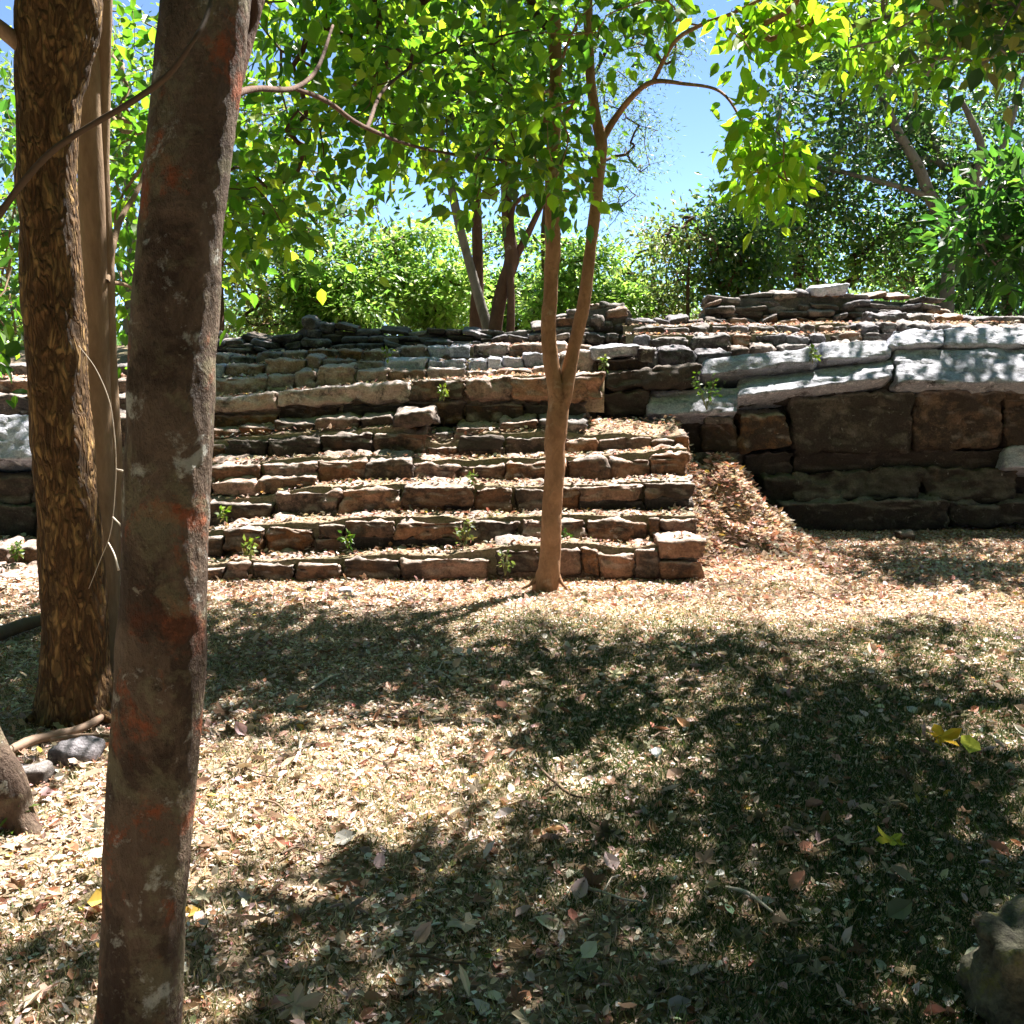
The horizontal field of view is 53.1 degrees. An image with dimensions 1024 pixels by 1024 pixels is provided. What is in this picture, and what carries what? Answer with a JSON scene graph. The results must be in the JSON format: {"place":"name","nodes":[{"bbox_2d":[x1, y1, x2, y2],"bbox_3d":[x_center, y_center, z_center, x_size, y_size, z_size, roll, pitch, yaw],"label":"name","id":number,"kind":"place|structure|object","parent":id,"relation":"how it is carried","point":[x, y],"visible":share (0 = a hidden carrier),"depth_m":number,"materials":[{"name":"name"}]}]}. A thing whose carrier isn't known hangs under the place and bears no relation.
{"place":"outdoors","nodes":[
{"label":"outdoors","id":0,"kind":"place"},
{"bbox_2d":[0,345,1023,1023],"bbox_3d":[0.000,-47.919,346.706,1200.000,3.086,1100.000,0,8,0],"label":"ground","id":1,"kind":"structure","parent":0,"point":[350,867],"depth_m":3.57,"materials":[{"name":"beige plant"}]},
{"bbox_2d":[3,276,23,345],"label":"airy bush","id":2,"kind":"object","parent":1,"relation":"on","point":[17,333],"visible":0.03,"depth_m":14.68,"materials":[{"name":"green plant"}]},
{"bbox_2d":[0,615,40,640],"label":"log","id":3,"kind":"object","parent":1,"relation":"on","point":[13,628],"visible":0.81,"depth_m":6.32,"materials":[{"name":"brown wood"}]},
{"bbox_2d":[0,804,40,835],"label":"weed","id":4,"kind":"object","parent":1,"relation":"on","point":[2,823],"visible":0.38,"depth_m":3.63,"materials":[{"name":"green plant"}]},
{"bbox_2d":[0,727,42,834],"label":"slanting tree","id":5,"kind":"object","parent":1,"relation":"on","point":[15,791],"visible":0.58,"depth_m":3.64,"materials":[{"name":"brown plant"}]},
{"bbox_2d":[21,760,55,785],"bbox_3d":[-1.926,1.061,4.124,0.152,0.100,0.134,0,8,0],"label":"rock","id":6,"kind":"object","parent":1,"relation":"on","point":[37,774],"visible":0.54,"depth_m":4.09,"materials":[{"name":"stone"}]},
{"bbox_2d":[0,0,113,729],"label":"tall tree","id":7,"kind":"object","parent":1,"relation":"on","point":[53,45],"visible":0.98,"depth_m":4.59,"materials":[{"name":"orange plant"}]},
{"bbox_2d":[79,346,122,587],"bbox_3d":[-1.807,-0.189,4.588,0.264,1.102,0.083,5,9,30],"label":"hanging twig","id":8,"kind":"object","parent":7,"relation":"hanging from","point":[108,543],"visible":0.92,"depth_m":4.61,"materials":[{"name":"brown wood"}]},
{"bbox_2d":[10,710,110,752],"bbox_3d":[-2.013,0.977,4.628,0.486,0.048,0.455,-3,9,-23],"label":"fallen branch","id":9,"kind":"object","parent":1,"relation":"on","point":[74,731],"visible":0.71,"depth_m":4.53,"materials":[{"name":"brown wood"}]},
{"bbox_2d":[0,362,126,579],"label":"massive wall","id":10,"kind":"structure","parent":1,"relation":"on","point":[18,513],"depth_m":9.38,"materials":[{"name":"stone"}]},
{"bbox_2d":[3,540,24,561],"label":"weed","id":11,"kind":"object","parent":10,"relation":"on","point":[12,549],"visible":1,"depth_m":8.62,"materials":[{"name":"green plant"}]},
{"bbox_2d":[47,736,105,766],"bbox_3d":[-1.838,1.015,4.322,0.217,0.118,0.168,0,8,0],"label":"rock","id":12,"kind":"object","parent":1,"relation":"on","point":[87,748],"visible":0.91,"depth_m":4.27,"materials":[{"name":"stone"}]},
{"bbox_2d":[0,0,157,672],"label":"twin stemmed tree","id":13,"kind":"object","parent":1,"relation":"on","point":[102,239],"visible":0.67,"depth_m":5.33,"materials":[{"name":"brown plant"}]},
{"bbox_2d":[62,888,101,908],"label":"fallen leaf","id":14,"kind":"object","parent":1,"relation":"on","point":[96,897],"visible":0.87,"depth_m":3.11,"materials":[{"name":"yellow plant"}]},
{"bbox_2d":[0,0,283,344],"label":"hazel tree","id":15,"kind":"object","parent":1,"relation":"on","point":[126,221],"visible":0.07,"depth_m":13.49,"materials":[{"name":"green plant"}]},
{"bbox_2d":[228,750,279,777],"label":"dry twig","id":16,"kind":"object","parent":1,"relation":"on","point":[231,764],"visible":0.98,"depth_m":4.16,"materials":[{"name":"brown wood"}]},
{"bbox_2d":[255,798,288,813],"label":"dry twig","id":17,"kind":"object","parent":1,"relation":"on","point":[270,801],"visible":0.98,"depth_m":3.86,"materials":[{"name":"brown wood"}]},
{"bbox_2d":[223,224,333,337],"bbox_3d":[-3.668,-3.383,15.706,2.161,2.079,2.709,0,8,0],"label":"airy bush","id":18,"kind":"object","parent":1,"relation":"on","point":[259,323],"visible":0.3,"depth_m":15.05,"materials":[{"name":"green plant"}]},
{"bbox_2d":[256,982,324,1020],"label":"fallen leaf","id":19,"kind":"object","parent":1,"relation":"on","point":[297,1000],"visible":1,"depth_m":2.62,"materials":[{"name":"plant"}]},
{"bbox_2d":[292,733,307,764],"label":"dry twig","id":20,"kind":"object","parent":1,"relation":"on","point":[298,752],"visible":0.98,"depth_m":4.37,"materials":[{"name":"beige wood"}]},
{"bbox_2d":[280,841,332,854],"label":"dry twig","id":21,"kind":"object","parent":1,"relation":"on","point":[291,848],"visible":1,"depth_m":3.48,"materials":[{"name":"brown wood"}]},
{"bbox_2d":[310,673,339,689],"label":"dry twig","id":22,"kind":"object","parent":1,"relation":"on","point":[319,683],"visible":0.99,"depth_m":5.34,"materials":[{"name":"wood"}]},
{"bbox_2d":[247,211,418,335],"bbox_3d":[-2.488,-3.261,14.499,2.390,2.124,2.912,0,8,0],"label":"leafy bush","id":23,"kind":"object","parent":1,"relation":"on","point":[339,305],"visible":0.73,"depth_m":14.06,"materials":[{"name":"green plant"}]},
{"bbox_2d":[219,50,450,330],"bbox_3d":[-3.157,-4.261,14.367,4.032,4.056,3.550,-6,10,-37],"label":"shaggy tree","id":24,"kind":"object","parent":1,"relation":"on","point":[340,230],"visible":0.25,"depth_m":14.32,"materials":[{"name":"green plant"}]},
{"bbox_2d":[338,587,352,593],"bbox_3d":[-1.266,0.606,7.801,0.116,0.065,0.104,0,8,0],"label":"rock","id":25,"kind":"object","parent":1,"relation":"on","point":[344,590],"visible":0.72,"depth_m":7.76,"materials":[{"name":"grey stone"}]},
{"bbox_2d":[127,315,571,354],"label":"dry stone wall","id":26,"kind":"structure","parent":1,"relation":"on","point":[315,332],"depth_m":11.90,"materials":[{"name":"grey stone"}]},
{"bbox_2d":[94,0,614,1023],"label":"leaning tree","id":27,"kind":"object","parent":1,"relation":"on","point":[196,196],"visible":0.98,"depth_m":2.38,"materials":[{"name":"brown plant"}]},
{"bbox_2d":[0,0,213,218],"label":"hanging vine","id":28,"kind":"object","parent":27,"relation":"hanging from","point":[36,166],"visible":1,"depth_m":2.01,"materials":[{"name":"brown plant"}]},
{"bbox_2d":[357,749,399,763],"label":"dry twig","id":29,"kind":"object","parent":1,"relation":"on","point":[371,757],"visible":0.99,"depth_m":4.29,"materials":[{"name":"beige wood"}]},
{"bbox_2d":[349,202,502,331],"bbox_3d":[-1.391,-3.499,15.574,2.723,2.317,2.976,0,8,0],"label":"leafy bush","id":30,"kind":"object","parent":1,"relation":"on","point":[426,303],"visible":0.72,"depth_m":14.99,"materials":[{"name":"green plant"}]},
{"bbox_2d":[216,341,656,396],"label":"terrace wall","id":31,"kind":"structure","parent":1,"relation":"on","point":[415,361],"depth_m":10.71,"materials":[{"name":"stone"}]},
{"bbox_2d":[381,346,395,362],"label":"weed","id":32,"kind":"object","parent":31,"relation":"on","point":[386,355],"visible":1,"depth_m":10.57,"materials":[{"name":"green plant"}]},
{"bbox_2d":[409,942,468,963],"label":"dry twig","id":33,"kind":"object","parent":1,"relation":"on","point":[427,955],"visible":1,"depth_m":2.84,"materials":[{"name":"brown wood"}]},
{"bbox_2d":[320,0,570,329],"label":"grey leaning tree","id":34,"kind":"object","parent":1,"relation":"on","point":[481,306],"visible":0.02,"depth_m":12.82,"materials":[{"name":"green plant"}]},
{"bbox_2d":[426,657,464,678],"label":"dry twig","id":35,"kind":"object","parent":1,"relation":"on","point":[442,672],"visible":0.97,"depth_m":5.55,"materials":[{"name":"brown wood"}]},
{"bbox_2d":[208,371,705,581],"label":"stone staircase","id":36,"kind":"structure","parent":1,"relation":"on","point":[468,405],"depth_m":9.12,"materials":[{"name":"stone"}]},
{"bbox_2d":[215,505,231,521],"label":"weed","id":37,"kind":"object","parent":36,"relation":"on","point":[222,513],"visible":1,"depth_m":8.79,"materials":[{"name":"green plant"}]},
{"bbox_2d":[241,535,258,560],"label":"weed","id":38,"kind":"object","parent":36,"relation":"on","point":[249,546],"visible":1,"depth_m":8.24,"materials":[{"name":"green plant"}]},
{"bbox_2d":[392,405,440,428],"bbox_3d":[-0.912,-0.903,9.798,0.453,0.229,0.466,0,8,0],"label":"loose block","id":39,"kind":"object","parent":36,"relation":"on","point":[407,417],"depth_m":9.61,"materials":[{"name":"stone"}]},
{"bbox_2d":[437,383,448,400],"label":"weed","id":40,"kind":"object","parent":36,"relation":"on","point":[443,394],"visible":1,"depth_m":9.92,"materials":[{"name":"green plant"}]},
{"bbox_2d":[453,519,476,547],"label":"weed","id":41,"kind":"object","parent":36,"relation":"on","point":[461,533],"visible":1,"depth_m":8.54,"materials":[{"name":"green plant"}]},
{"bbox_2d":[464,469,478,485],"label":"weed","id":42,"kind":"object","parent":36,"relation":"on","point":[468,476],"visible":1,"depth_m":8.99,"materials":[{"name":"green plant"}]},
{"bbox_2d":[561,527,572,537],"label":"weed","id":43,"kind":"object","parent":36,"relation":"on","point":[565,535],"visible":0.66,"depth_m":8.55,"materials":[{"name":"green plant"}]},
{"bbox_2d":[596,354,608,371],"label":"weed","id":44,"kind":"object","parent":36,"relation":"on","point":[604,359],"visible":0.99,"depth_m":10.29,"materials":[{"name":"green plant"}]},
{"bbox_2d":[446,912,482,932],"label":"fallen leaf","id":45,"kind":"object","parent":1,"relation":"on","point":[467,924],"visible":1,"depth_m":3.01,"materials":[{"name":"grey plant"}]},
{"bbox_2d":[428,582,522,589],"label":"sunken slab","id":46,"kind":"structure","parent":1,"relation":"on","point":[431,585],"depth_m":8.13,"materials":[{"name":"stone"}]},
{"bbox_2d":[348,0,606,328],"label":"straight dark tree","id":47,"kind":"object","parent":1,"relation":"on","point":[477,256],"visible":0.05,"depth_m":13.20,"materials":[{"name":"green plant"}]},
{"bbox_2d":[426,206,569,332],"bbox_3d":[-0.359,-3.936,17.558,3.000,2.756,2.704,-3,9,-22],"label":"leafy bush","id":48,"kind":"object","parent":1,"relation":"on","point":[497,234],"visible":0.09,"depth_m":17.14,"materials":[{"name":"green plant"}]},
{"bbox_2d":[496,549,514,575],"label":"weed","id":49,"kind":"object","parent":1,"relation":"on","point":[507,564],"visible":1,"depth_m":8.18,"materials":[{"name":"green plant"}]},
{"bbox_2d":[1,215,1021,344],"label":"distant wood","id":50,"kind":"object","parent":1,"relation":"on","point":[522,270],"depth_m":31.25,"materials":[{"name":"green plant"}]},
{"bbox_2d":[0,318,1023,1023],"bbox_3d":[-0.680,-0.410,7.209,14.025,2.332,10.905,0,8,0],"label":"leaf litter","id":51,"kind":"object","parent":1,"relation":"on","point":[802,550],"visible":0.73,"depth_m":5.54,"materials":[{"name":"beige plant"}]},
{"bbox_2d":[336,529,354,549],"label":"weed","id":52,"kind":"object","parent":51,"relation":"on","point":[349,539],"visible":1,"depth_m":8.51,"materials":[{"name":"green plant"}]},
{"bbox_2d":[0,563,1023,1023],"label":"leaf crumbs","id":53,"kind":"object","parent":1,"relation":"on","point":[444,819],"visible":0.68,"depth_m":4.28,"materials":[{"name":"beige plant"}]},
{"bbox_2d":[8,594,1023,1023],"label":"lobed leaf litter","id":54,"kind":"object","parent":1,"relation":"on","point":[582,970],"visible":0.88,"depth_m":3.46,"materials":[{"name":"brown plant"}]},
{"bbox_2d":[530,756,588,797],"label":"dry twig","id":55,"kind":"object","parent":1,"relation":"on","point":[552,779],"visible":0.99,"depth_m":4.04,"materials":[{"name":"brown wood"}]},
{"bbox_2d":[571,941,596,971],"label":"fallen leaf","id":56,"kind":"object","parent":1,"relation":"on","point":[588,949],"visible":1,"depth_m":2.85,"materials":[{"name":"green plant"}]},
{"bbox_2d":[504,222,673,329],"bbox_3d":[1.074,-3.414,15.617,2.619,2.118,2.773,0,8,0],"label":"leafy bush","id":57,"kind":"object","parent":1,"relation":"on","point":[621,291],"visible":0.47,"depth_m":15.06,"materials":[{"name":"green plant"}]},
{"bbox_2d":[556,301,650,346],"bbox_3d":[1.043,-2.196,12.036,1.206,0.553,0.870,0,8,0],"label":"stone pile","id":58,"kind":"object","parent":1,"relation":"on","point":[605,321],"visible":0.66,"depth_m":11.83,"materials":[{"name":"stone"}]},
{"bbox_2d":[588,875,639,901],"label":"dry twig","id":59,"kind":"object","parent":1,"relation":"on","point":[605,892],"visible":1,"depth_m":3.19,"materials":[{"name":"brown wood"}]},
{"bbox_2d":[541,0,726,308],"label":"feathery tree","id":60,"kind":"object","parent":1,"relation":"on","point":[631,148],"visible":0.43,"depth_m":15.24,"materials":[{"name":"green plant"}]},
{"bbox_2d":[597,211,708,319],"bbox_3d":[2.353,-3.696,16.646,2.352,2.336,2.739,0,8,0],"label":"airy bush","id":61,"kind":"object","parent":1,"relation":"on","point":[664,312],"visible":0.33,"depth_m":16.13,"materials":[{"name":"green plant"}]},
{"bbox_2d":[647,727,694,740],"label":"dry twig","id":62,"kind":"object","parent":1,"relation":"on","point":[656,734],"visible":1,"depth_m":4.61,"materials":[{"name":"brown wood"}]},
{"bbox_2d":[480,0,878,592],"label":"forked tree","id":63,"kind":"object","parent":1,"relation":"on","point":[789,170],"visible":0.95,"depth_m":6.63,"materials":[{"name":"brown plant"}]},
{"bbox_2d":[614,187,749,319],"bbox_3d":[2.498,-3.476,14.643,1.856,2.296,2.174,4,9,24],"label":"slender tree","id":64,"kind":"object","parent":1,"relation":"on","point":[677,242],"visible":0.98,"depth_m":14.48,"materials":[{"name":"green plant"}]},
{"bbox_2d":[403,0,1023,331],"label":"spreading tree","id":65,"kind":"object","parent":1,"relation":"on","point":[883,27],"depth_m":6.34,"materials":[{"name":"green plant"}]},
{"bbox_2d":[651,179,834,313],"bbox_3d":[3.369,-3.637,15.244,2.528,2.488,3.012,0,8,0],"label":"light green tree","id":66,"kind":"object","parent":1,"relation":"on","point":[752,272],"visible":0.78,"depth_m":14.71,"materials":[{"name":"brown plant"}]},
{"bbox_2d":[725,885,773,912],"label":"dry twig","id":67,"kind":"object","parent":1,"relation":"on","point":[751,895],"visible":1,"depth_m":3.17,"materials":[{"name":"wood"}]},
{"bbox_2d":[596,327,1023,532],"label":"massive wall","id":68,"kind":"structure","parent":1,"relation":"on","point":[916,429],"depth_m":10.50,"materials":[{"name":"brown stone"}]},
{"bbox_2d":[691,371,724,409],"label":"leafy weed","id":69,"kind":"object","parent":68,"relation":"on","point":[709,384],"visible":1,"depth_m":10.27,"materials":[{"name":"green plant"}]},
{"bbox_2d":[807,343,821,363],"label":"weed","id":70,"kind":"object","parent":68,"relation":"on","point":[813,350],"visible":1,"depth_m":10.42,"materials":[{"name":"green plant"}]},
{"bbox_2d":[795,580,843,599],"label":"dry twig","id":71,"kind":"object","parent":1,"relation":"on","point":[816,593],"visible":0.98,"depth_m":7.41,"materials":[{"name":"brown wood"}]},
{"bbox_2d":[622,310,1023,369],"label":"rubble terrace","id":72,"kind":"structure","parent":1,"relation":"on","point":[701,347],"depth_m":11.37,"materials":[{"name":"stone"}]},
{"bbox_2d":[635,313,722,325],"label":"dry stone wall","id":73,"kind":"structure","parent":72,"relation":"on","point":[677,319],"depth_m":12.17,"materials":[{"name":"grey stone"}]},
{"bbox_2d":[698,288,950,324],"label":"dry stone wall","id":74,"kind":"structure","parent":72,"relation":"on","point":[786,306],"depth_m":12.41,"materials":[{"name":"stone"}]},
{"bbox_2d":[806,283,849,296],"bbox_3d":[3.836,-2.706,12.493,0.448,0.187,0.428,0,8,0],"label":"flat stone","id":75,"kind":"object","parent":74,"relation":"on","point":[836,289],"visible":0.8,"depth_m":12.30,"materials":[{"name":"grey stone"}]},
{"bbox_2d":[699,165,954,304],"bbox_3d":[5.768,-4.353,17.987,6.043,3.329,3.507,-3,9,-19],"label":"dark crowned tree","id":76,"kind":"object","parent":1,"relation":"on","point":[870,270],"visible":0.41,"depth_m":17.52,"materials":[{"name":"green plant"}]},
{"bbox_2d":[814,833,874,846],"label":"dry twig","id":77,"kind":"object","parent":1,"relation":"on","point":[823,841],"visible":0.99,"depth_m":3.54,"materials":[{"name":"brown wood"}]},
{"bbox_2d":[678,0,1023,312],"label":"great tree","id":78,"kind":"object","parent":1,"relation":"on","point":[917,158],"visible":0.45,"depth_m":15.86,"materials":[{"name":"green plant"}]},
{"bbox_2d":[870,897,911,929],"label":"fallen leaf","id":79,"kind":"object","parent":1,"relation":"on","point":[899,908],"visible":1,"depth_m":3.06,"materials":[{"name":"green plant"}]},
{"bbox_2d":[876,825,911,856],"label":"fallen leaf","id":80,"kind":"object","parent":1,"relation":"on","point":[894,840],"visible":1,"depth_m":3.52,"materials":[{"name":"green plant"}]},
{"bbox_2d":[894,529,915,540],"bbox_3d":[3.776,0.235,9.845,0.170,0.143,0.156,0,8,0],"label":"rock","id":81,"kind":"object","parent":1,"relation":"on","point":[905,534],"visible":0.68,"depth_m":9.79,"materials":[{"name":"stone"}]},
{"bbox_2d":[917,724,961,745],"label":"fallen leaf","id":82,"kind":"object","parent":1,"relation":"on","point":[940,734],"visible":1,"depth_m":4.49,"materials":[{"name":"yellow plant"}]},
{"bbox_2d":[874,95,1023,316],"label":"evergreen tree","id":83,"kind":"object","parent":1,"relation":"on","point":[1004,307],"visible":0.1,"depth_m":16.47,"materials":[{"name":"green plant"}]},
{"bbox_2d":[899,120,1023,314],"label":"broadleaf tree","id":84,"kind":"object","parent":1,"relation":"on","point":[984,233],"visible":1,"depth_m":9.24,"materials":[{"name":"green plant"}]},
{"bbox_2d":[960,735,980,765],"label":"fallen leaf","id":85,"kind":"object","parent":1,"relation":"on","point":[970,744],"visible":1,"depth_m":4.34,"materials":[{"name":"green plant"}]},
{"bbox_2d":[954,894,1023,1023],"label":"rock","id":86,"kind":"object","parent":1,"relation":"on","point":[989,976],"visible":0.99,"depth_m":2.57,"materials":[{"name":"grey stone"}]},
{"bbox_2d":[0,0,1023,343],"label":"sky","id":87,"kind":"structure","parent":0,"point":[701,132],"materials":[{"name":"blue"}]}
]}

